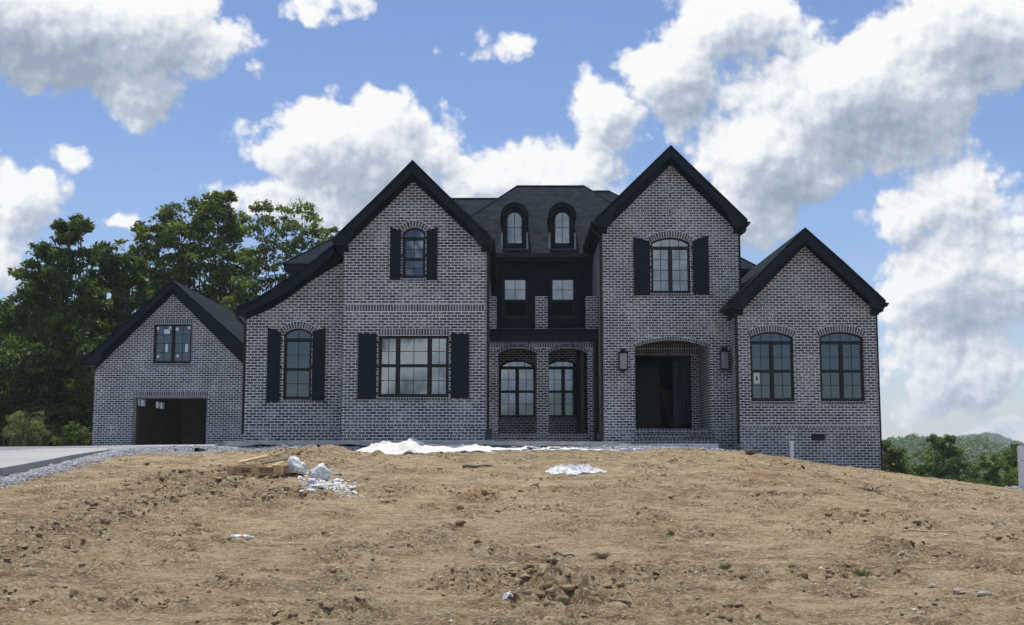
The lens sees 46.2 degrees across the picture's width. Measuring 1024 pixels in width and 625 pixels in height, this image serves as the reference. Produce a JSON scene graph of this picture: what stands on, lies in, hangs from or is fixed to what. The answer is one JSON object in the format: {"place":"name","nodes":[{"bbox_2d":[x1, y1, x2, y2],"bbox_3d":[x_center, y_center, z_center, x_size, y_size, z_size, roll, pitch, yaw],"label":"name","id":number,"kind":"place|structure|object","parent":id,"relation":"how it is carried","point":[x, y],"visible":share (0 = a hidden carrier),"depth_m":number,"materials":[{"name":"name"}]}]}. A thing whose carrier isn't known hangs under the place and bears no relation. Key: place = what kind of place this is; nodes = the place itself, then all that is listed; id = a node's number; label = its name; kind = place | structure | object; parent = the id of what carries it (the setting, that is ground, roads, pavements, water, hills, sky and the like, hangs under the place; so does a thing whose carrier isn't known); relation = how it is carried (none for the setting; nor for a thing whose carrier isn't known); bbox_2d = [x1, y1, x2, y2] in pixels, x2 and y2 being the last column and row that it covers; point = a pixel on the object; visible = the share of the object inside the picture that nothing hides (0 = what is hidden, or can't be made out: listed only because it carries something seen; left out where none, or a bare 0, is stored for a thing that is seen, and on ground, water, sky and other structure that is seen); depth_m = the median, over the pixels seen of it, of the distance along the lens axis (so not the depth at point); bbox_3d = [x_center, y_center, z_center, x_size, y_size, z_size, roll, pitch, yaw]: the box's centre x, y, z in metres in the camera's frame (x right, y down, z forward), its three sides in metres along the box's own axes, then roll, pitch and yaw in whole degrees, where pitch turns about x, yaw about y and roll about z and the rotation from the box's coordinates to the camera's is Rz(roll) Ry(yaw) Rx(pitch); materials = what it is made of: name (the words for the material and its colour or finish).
{"place":"outdoors","nodes":[
{"label":"outdoors","id":0,"kind":"place"},
{"bbox_2d":[0,444,214,475],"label":"driveway","id":1,"kind":"structure","parent":0,"point":[16,461],"depth_m":26.86,"materials":[{"name":"concrete"}]},
{"bbox_2d":[2,409,54,446],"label":"tall grass bush","id":2,"kind":"object","parent":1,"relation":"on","point":[23,434],"visible":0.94,"depth_m":49.85,"materials":[{"name":"green plant"}]},
{"bbox_2d":[50,420,91,445],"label":"bush","id":3,"kind":"object","parent":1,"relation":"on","point":[81,434],"visible":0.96,"depth_m":51.75,"materials":[{"name":"green plant"}]},
{"bbox_2d":[81,280,246,445],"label":"brick garage","id":4,"kind":"structure","parent":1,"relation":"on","point":[166,361],"depth_m":44.17,"materials":[{"name":"grey brick"},{"name":"shingle"},{"name":"dark metal"}]},
{"bbox_2d":[138,399,145,407],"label":"transom window","id":5,"kind":"structure","parent":4,"relation":"in","point":[141,402],"depth_m":49.31,"materials":[{"name":"glass"}]},
{"bbox_2d":[156,400,164,409],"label":"transom window","id":6,"kind":"structure","parent":4,"relation":"in","point":[160,405],"depth_m":51.79,"materials":[{"name":"glass"}]},
{"bbox_2d":[153,324,191,362],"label":"window","id":7,"kind":"structure","parent":4,"relation":"in","point":[172,342],"depth_m":44.38,"materials":[{"name":"clear glass"}]},
{"bbox_2d":[212,440,659,446],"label":"walkway","id":8,"kind":"structure","parent":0,"point":[440,442],"depth_m":32.19,"materials":[{"name":"concrete"}]},
{"bbox_2d":[0,444,1023,624],"bbox_3d":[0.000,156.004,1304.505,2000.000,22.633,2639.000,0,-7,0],"label":"ground","id":9,"kind":"structure","parent":0,"point":[759,586],"depth_m":13.10,"materials":[{"name":"brown soil"}]},
{"bbox_2d":[0,334,77,446],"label":"tree","id":10,"kind":"object","parent":9,"relation":"on","point":[13,380],"visible":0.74,"depth_m":54.65,"materials":[{"name":"green plant"}]},
{"bbox_2d":[0,301,92,446],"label":"woodland","id":11,"kind":"object","parent":9,"relation":"on","point":[6,345],"visible":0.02,"depth_m":73.30,"materials":[{"name":"green plant"}]},
{"bbox_2d":[0,213,117,394],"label":"tree","id":12,"kind":"object","parent":9,"relation":"on","point":[54,288],"visible":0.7,"depth_m":57.93,"materials":[{"name":"green plant"}]},
{"bbox_2d":[25,329,105,445],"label":"tree","id":13,"kind":"object","parent":9,"relation":"on","point":[65,400],"visible":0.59,"depth_m":55.27,"materials":[{"name":"green plant"}]},
{"bbox_2d":[75,238,153,381],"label":"tree","id":14,"kind":"object","parent":9,"relation":"on","point":[119,274],"visible":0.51,"depth_m":60.99,"materials":[{"name":"green plant"}]},
{"bbox_2d":[121,189,261,311],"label":"tree","id":15,"kind":"object","parent":9,"relation":"on","point":[187,257],"visible":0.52,"depth_m":66.21,"materials":[{"name":"green plant"}]},
{"bbox_2d":[194,448,207,451],"bbox_3d":[-7.890,3.516,30.498,0.119,0.159,0.808,0,-7,4],"label":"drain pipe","id":16,"kind":"object","parent":9,"relation":"on","point":[198,449],"visible":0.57,"depth_m":30.25,"materials":[{"name":"black plastic"}]},
{"bbox_2d":[230,535,253,539],"bbox_3d":[-3.024,2.524,13.455,0.256,0.069,0.069,1,-7,-6],"label":"bottle","id":17,"kind":"object","parent":9,"relation":"on","point":[247,537],"visible":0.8,"depth_m":13.43,"materials":[{"name":"plastic"}]},
{"bbox_2d":[227,461,289,474],"bbox_3d":[-4.636,2.889,22.321,1.060,0.238,0.860,-1,-7,9],"label":"wooden pallet","id":18,"kind":"object","parent":9,"relation":"on","point":[279,467],"visible":0.86,"depth_m":21.97,"materials":[{"name":"brown wood"}]},
{"bbox_2d":[217,199,325,310],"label":"tree","id":19,"kind":"object","parent":9,"relation":"on","point":[257,265],"visible":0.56,"depth_m":63.72,"materials":[{"name":"green plant"}]},
{"bbox_2d":[260,457,288,463],"bbox_3d":[-4.851,3.025,24.480,0.600,0.154,0.140,-2,-7,20],"label":"plank","id":20,"kind":"object","parent":9,"relation":"on","point":[274,460],"visible":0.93,"depth_m":24.44,"materials":[{"name":"brown wood"}]},
{"bbox_2d":[239,454,266,462],"bbox_3d":[-5.231,2.952,24.216,0.550,0.185,0.140,1,-7,-12],"label":"plank","id":21,"kind":"object","parent":20,"relation":"on","point":[253,458],"visible":1,"depth_m":24.19,"materials":[{"name":"brown wood"}]},
{"bbox_2d":[287,456,306,472],"bbox_3d":[-4.019,2.825,22.332,0.392,0.315,0.385,0,-7,0],"label":"plastic bag","id":22,"kind":"object","parent":9,"relation":"on","point":[295,464],"visible":1,"depth_m":22.21,"materials":[{"name":"white plastic"}]},
{"bbox_2d":[299,488,316,492],"bbox_3d":[-3.209,2.788,18.736,0.361,0.089,0.351,0,-7,0],"label":"plaster rubble","id":23,"kind":"object","parent":9,"relation":"on","point":[312,490],"visible":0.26,"depth_m":18.69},
{"bbox_2d":[304,478,317,485],"bbox_3d":[-3.365,2.859,20.241,0.290,0.144,0.207,0,-7,0],"label":"plastic bag","id":24,"kind":"object","parent":9,"relation":"on","point":[311,481],"visible":0.59,"depth_m":20.17,"materials":[{"name":"white plastic"}]},
{"bbox_2d":[306,484,325,487],"bbox_3d":[-3.197,2.830,19.581,0.350,0.058,0.316,0,-7,0],"label":"plaster rubble","id":25,"kind":"object","parent":9,"relation":"on","point":[315,486],"visible":0.98,"depth_m":19.48,"materials":[{"name":"white paint"}]},
{"bbox_2d":[308,463,331,478],"bbox_3d":[-3.446,2.843,21.573,0.437,0.278,0.297,0,-7,0],"label":"plastic bag","id":26,"kind":"object","parent":9,"relation":"on","point":[320,471],"visible":0.91,"depth_m":21.48,"materials":[{"name":"white plastic"}]},
{"bbox_2d":[316,226,339,243],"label":"tree","id":27,"kind":"object","parent":9,"relation":"on","point":[330,231],"visible":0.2,"depth_m":69.15,"materials":[{"name":"green plant"}]},
{"bbox_2d":[297,472,365,497],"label":"plaster crumbs","id":28,"kind":"object","parent":9,"relation":"on","point":[338,484],"visible":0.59,"depth_m":20.42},
{"bbox_2d":[462,464,492,467],"bbox_3d":[-0.708,3.154,24.609,0.631,0.086,0.070,0,-7,-2],"label":"stick","id":29,"kind":"object","parent":9,"relation":"on","point":[473,466],"visible":0.94,"depth_m":24.59,"materials":[{"name":"brown wood"}]},
{"bbox_2d":[484,428,491,445],"bbox_3d":[-0.655,3.463,32.895,0.230,0.579,0.154,6,-9,-42],"label":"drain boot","id":30,"kind":"object","parent":9,"relation":"on","point":[488,434],"visible":0.6,"depth_m":32.85,"materials":[{"name":"black plastic"}]},
{"bbox_2d":[356,437,642,454],"bbox_3d":[-0.249,3.393,30.352,7.302,0.478,2.548,0,-7,0],"label":"white plastic sheeting","id":31,"kind":"object","parent":9,"relation":"on","point":[412,445],"visible":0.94,"depth_m":29.90,"materials":[{"name":"white plastic"}]},
{"bbox_2d":[502,591,513,599],"bbox_3d":[-0.036,2.277,9.619,0.100,0.082,0.090,0,-7,0],"label":"plastic scrap","id":32,"kind":"object","parent":9,"relation":"on","point":[506,595],"visible":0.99,"depth_m":9.60,"materials":[{"name":"white plastic"}]},
{"bbox_2d":[0,447,1019,624],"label":"pebbles","id":33,"kind":"object","parent":9,"relation":"on","point":[707,543],"visible":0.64,"depth_m":14.52,"materials":[{"name":"grey stone"}]},
{"bbox_2d":[0,448,1023,624],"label":"soil clods","id":34,"kind":"object","parent":9,"relation":"on","point":[550,590],"visible":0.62,"depth_m":13.51,"materials":[{"name":"brown soil"}]},
{"bbox_2d":[533,591,543,597],"bbox_3d":[0.215,2.250,9.530,0.105,0.078,0.085,0,-7,0],"label":"stone","id":35,"kind":"object","parent":9,"relation":"on","point":[539,594],"visible":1,"depth_m":9.50,"materials":[{"name":"stone"}]},
{"bbox_2d":[233,145,888,470],"bbox_3d":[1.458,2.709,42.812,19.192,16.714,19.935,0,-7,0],"label":"brick house","id":36,"kind":"structure","parent":9,"relation":"on","point":[413,299],"depth_m":35.51,"materials":[{"name":"grey brick"}]},
{"bbox_2d":[283,328,311,399],"bbox_3d":[-6.071,1.466,34.070,0.787,2.036,0.070,0,-7,0],"label":"window","id":37,"kind":"structure","parent":36,"relation":"in","point":[298,344],"depth_m":34.07,"materials":[{"name":"clear glass"}]},
{"bbox_2d":[378,336,448,396],"bbox_3d":[-2.738,1.509,33.460,1.940,1.723,0.070,0,-7,0],"label":"window","id":38,"kind":"structure","parent":36,"relation":"in","point":[409,366],"depth_m":33.46,"materials":[{"name":"clear glass"}]},
{"bbox_2d":[403,228,425,277],"bbox_3d":[-2.755,-1.669,33.838,0.641,1.461,0.070,0,-7,0],"label":"window","id":39,"kind":"structure","parent":36,"relation":"in","point":[414,241],"depth_m":33.83,"materials":[{"name":"clear glass"}]},
{"bbox_2d":[503,278,526,318],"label":"window","id":40,"kind":"structure","parent":36,"relation":"in","point":[514,289],"depth_m":41.78,"materials":[{"name":"clear glass"}]},
{"bbox_2d":[499,360,534,417],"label":"window","id":41,"kind":"structure","parent":36,"relation":"in","point":[516,377],"depth_m":41.36,"materials":[{"name":"clear glass"}]},
{"bbox_2d":[550,278,574,318],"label":"window","id":42,"kind":"structure","parent":36,"relation":"in","point":[562,289],"depth_m":41.78,"materials":[{"name":"clear glass"}]},
{"bbox_2d":[549,360,576,417],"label":"window","id":43,"kind":"structure","parent":36,"relation":"in","point":[562,373],"depth_m":41.37,"materials":[{"name":"clear glass"}]},
{"bbox_2d":[618,349,628,370],"bbox_3d":[3.373,1.443,36.432,0.320,0.684,0.304,0,-7,0],"label":"wall lantern","id":44,"kind":"object","parent":36,"relation":"attached to","point":[623,359],"depth_m":36.32,"materials":[{"name":"clear glass"}]},
{"bbox_2d":[651,238,689,292],"bbox_3d":[4.882,-1.444,37.033,1.202,1.753,0.070,0,-7,0],"label":"window","id":45,"kind":"structure","parent":36,"relation":"in","point":[670,257],"depth_m":37.03,"materials":[{"name":"clear glass"}]},
{"bbox_2d":[673,357,689,427],"bbox_3d":[5.542,2.489,39.182,0.576,2.554,0.068,0,-7,0],"label":"plastic sheet","id":46,"kind":"object","parent":36,"relation":"hanging from","point":[681,412],"visible":0.89,"depth_m":39.17,"materials":[{"name":"black plastic"}]},
{"bbox_2d":[690,436,715,437],"bbox_3d":[5.709,3.718,35.892,0.780,0.045,0.119,1,-7,-7],"label":"plank","id":47,"kind":"object","parent":36,"relation":"on","point":[704,436],"visible":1,"depth_m":35.84,"materials":[{"name":"wood"}]},
{"bbox_2d":[719,347,729,370],"bbox_3d":[6.444,1.413,36.435,0.320,0.714,0.304,0,-7,0],"label":"wall lantern","id":48,"kind":"object","parent":36,"relation":"attached to","point":[724,357],"depth_m":36.33,"materials":[{"name":"clear glass"}]},
{"bbox_2d":[750,332,793,400],"bbox_3d":[7.668,1.600,35.464,1.276,2.060,0.070,0,-7,0],"label":"window","id":49,"kind":"structure","parent":36,"relation":"in","point":[771,353],"depth_m":35.47,"materials":[{"name":"clear glass"}]},
{"bbox_2d":[819,332,863,400],"bbox_3d":[9.724,1.600,35.464,1.290,2.060,0.070,0,-7,0],"label":"window","id":50,"kind":"structure","parent":36,"relation":"in","point":[841,353],"depth_m":35.46,"materials":[{"name":"clear glass"}]},
{"bbox_2d":[553,593,570,603],"bbox_3d":[0.399,2.250,9.408,0.129,0.107,0.112,4,-8,-29],"label":"stone","id":51,"kind":"object","parent":9,"relation":"on","point":[563,598],"visible":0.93,"depth_m":9.38,"materials":[{"name":"stone"}]},
{"bbox_2d":[553,551,574,556],"bbox_3d":[0.525,2.451,12.165,0.232,0.064,0.028,0,-7,0],"label":"stick","id":52,"kind":"object","parent":9,"relation":"on","point":[556,552],"visible":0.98,"depth_m":12.15,"materials":[{"name":"brown wood"}]},
{"bbox_2d":[545,464,607,474],"bbox_3d":[1.271,3.093,23.656,1.240,0.229,1.100,0,-7,0],"label":"crumpled sheet","id":53,"kind":"object","parent":9,"relation":"on","point":[579,469],"visible":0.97,"depth_m":23.43,"materials":[{"name":"white plastic"}]},
{"bbox_2d":[667,530,674,536],"bbox_3d":[1.798,2.496,13.580,0.098,0.089,0.115,0,-7,0],"label":"weed","id":54,"kind":"object","parent":9,"relation":"on","point":[671,533],"visible":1,"depth_m":13.56,"materials":[{"name":"green plant"}]},
{"bbox_2d":[718,563,731,569],"bbox_3d":[1.989,2.368,11.235,0.152,0.129,0.123,2,-7,-18],"label":"weed","id":55,"kind":"object","parent":9,"relation":"on","point":[723,567],"visible":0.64,"depth_m":11.22,"materials":[{"name":"green plant"}]},
{"bbox_2d":[742,449,762,453],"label":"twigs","id":56,"kind":"object","parent":9,"relation":"on","point":[753,451],"visible":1,"depth_m":30.19,"materials":[{"name":"brown wood"}]},
{"bbox_2d":[789,441,793,458],"bbox_3d":[8.064,4.025,34.617,0.140,0.632,0.140,0,-7,0],"label":"vent pipe","id":57,"kind":"object","parent":9,"relation":"on","point":[791,449],"visible":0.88,"depth_m":34.58,"materials":[{"name":"white plastic"}]},
{"bbox_2d":[850,566,869,576],"bbox_3d":[3.148,2.342,10.849,0.198,0.137,0.144,0,-7,0],"label":"weed","id":58,"kind":"object","parent":9,"relation":"on","point":[862,574],"visible":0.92,"depth_m":10.83,"materials":[{"name":"green plant"}]},
{"bbox_2d":[856,486,883,491],"bbox_3d":[5.858,2.883,19.605,0.400,0.113,0.339,0,-7,0],"label":"root","id":59,"kind":"object","parent":9,"relation":"on","point":[869,489],"visible":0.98,"depth_m":19.58,"materials":[{"name":"brown wood"}]},
{"bbox_2d":[882,439,920,474],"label":"tree","id":60,"kind":"object","parent":9,"relation":"on","point":[894,460],"visible":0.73,"depth_m":60.52,"materials":[{"name":"green plant"}]},
{"bbox_2d":[897,551,906,554],"bbox_3d":[4.035,2.496,12.436,0.111,0.056,0.082,0,-7,0],"label":"stone","id":61,"kind":"object","parent":9,"relation":"on","point":[901,552],"visible":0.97,"depth_m":12.40,"materials":[{"name":"beige stone"}]},
{"bbox_2d":[901,529,958,532],"bbox_3d":[4.946,2.586,14.201,0.663,0.045,0.022,-1,-7,4],"label":"stick","id":62,"kind":"object","parent":9,"relation":"on","point":[928,531],"visible":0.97,"depth_m":14.20,"materials":[{"name":"brown wood"}]},
{"bbox_2d":[927,583,936,587],"bbox_3d":[3.661,2.379,10.451,0.083,0.053,0.078,-5,-8,35],"label":"stone","id":63,"kind":"object","parent":9,"relation":"on","point":[931,585],"visible":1,"depth_m":10.43,"materials":[{"name":"beige stone"}]},
{"bbox_2d":[909,433,976,481],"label":"tree","id":64,"kind":"object","parent":9,"relation":"on","point":[950,455],"visible":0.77,"depth_m":72.96,"materials":[{"name":"green plant"}]},
{"bbox_2d":[883,432,1023,482],"bbox_3d":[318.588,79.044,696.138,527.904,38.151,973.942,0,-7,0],"label":"distant wood","id":65,"kind":"object","parent":9,"relation":"on","point":[986,444],"visible":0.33,"depth_m":347.34,"materials":[{"name":"green plant"}]},
{"bbox_2d":[952,588,965,594],"bbox_3d":[3.781,2.359,10.149,0.118,0.062,0.090,0,-7,0],"label":"stone","id":66,"kind":"object","parent":9,"relation":"on","point":[958,591],"visible":1,"depth_m":10.12,"materials":[{"name":"beige stone"}]},
{"bbox_2d":[963,465,984,484],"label":"tree","id":67,"kind":"object","parent":9,"relation":"on","point":[973,472],"visible":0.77,"depth_m":64.86,"materials":[{"name":"green plant"}]},
{"bbox_2d":[976,590,991,596],"bbox_3d":[3.909,2.341,9.946,0.138,0.072,0.104,0,-7,0],"label":"stone","id":68,"kind":"object","parent":9,"relation":"on","point":[981,593],"visible":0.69,"depth_m":9.91,"materials":[{"name":"beige stone"}]},
{"bbox_2d":[967,452,1017,486],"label":"tree","id":69,"kind":"object","parent":9,"relation":"on","point":[992,477],"visible":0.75,"depth_m":69.42,"materials":[{"name":"green plant"}]},
{"bbox_2d":[998,441,1023,486],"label":"tree","id":70,"kind":"object","parent":9,"relation":"on","point":[1011,457],"visible":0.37,"depth_m":72.08,"materials":[{"name":"green plant"}]},
{"bbox_2d":[1017,446,1023,488],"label":"utility box","id":71,"kind":"object","parent":9,"relation":"on","point":[1020,455],"visible":0.85,"depth_m":33.54,"materials":[{"name":"grey metal"}]},
{"bbox_2d":[0,443,1023,489],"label":"gravel","id":72,"kind":"structure","parent":0,"point":[50,469],"depth_m":30.38,"materials":[{"name":"grey gravel"}]},
{"bbox_2d":[0,0,1023,442],"label":"sky","id":73,"kind":"structure","parent":0,"point":[891,132],"materials":[{"name":"blue"}]},
{"bbox_2d":[589,552,611,558],"bbox_3d":[0.921,2.469,12.192,0.280,0.067,0.215,0,-7,0],"label":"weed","id":74,"kind":"object","parent":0,"point":[603,555],"visible":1,"depth_m":12.18,"materials":[{"name":"brown plant"}]}
]}

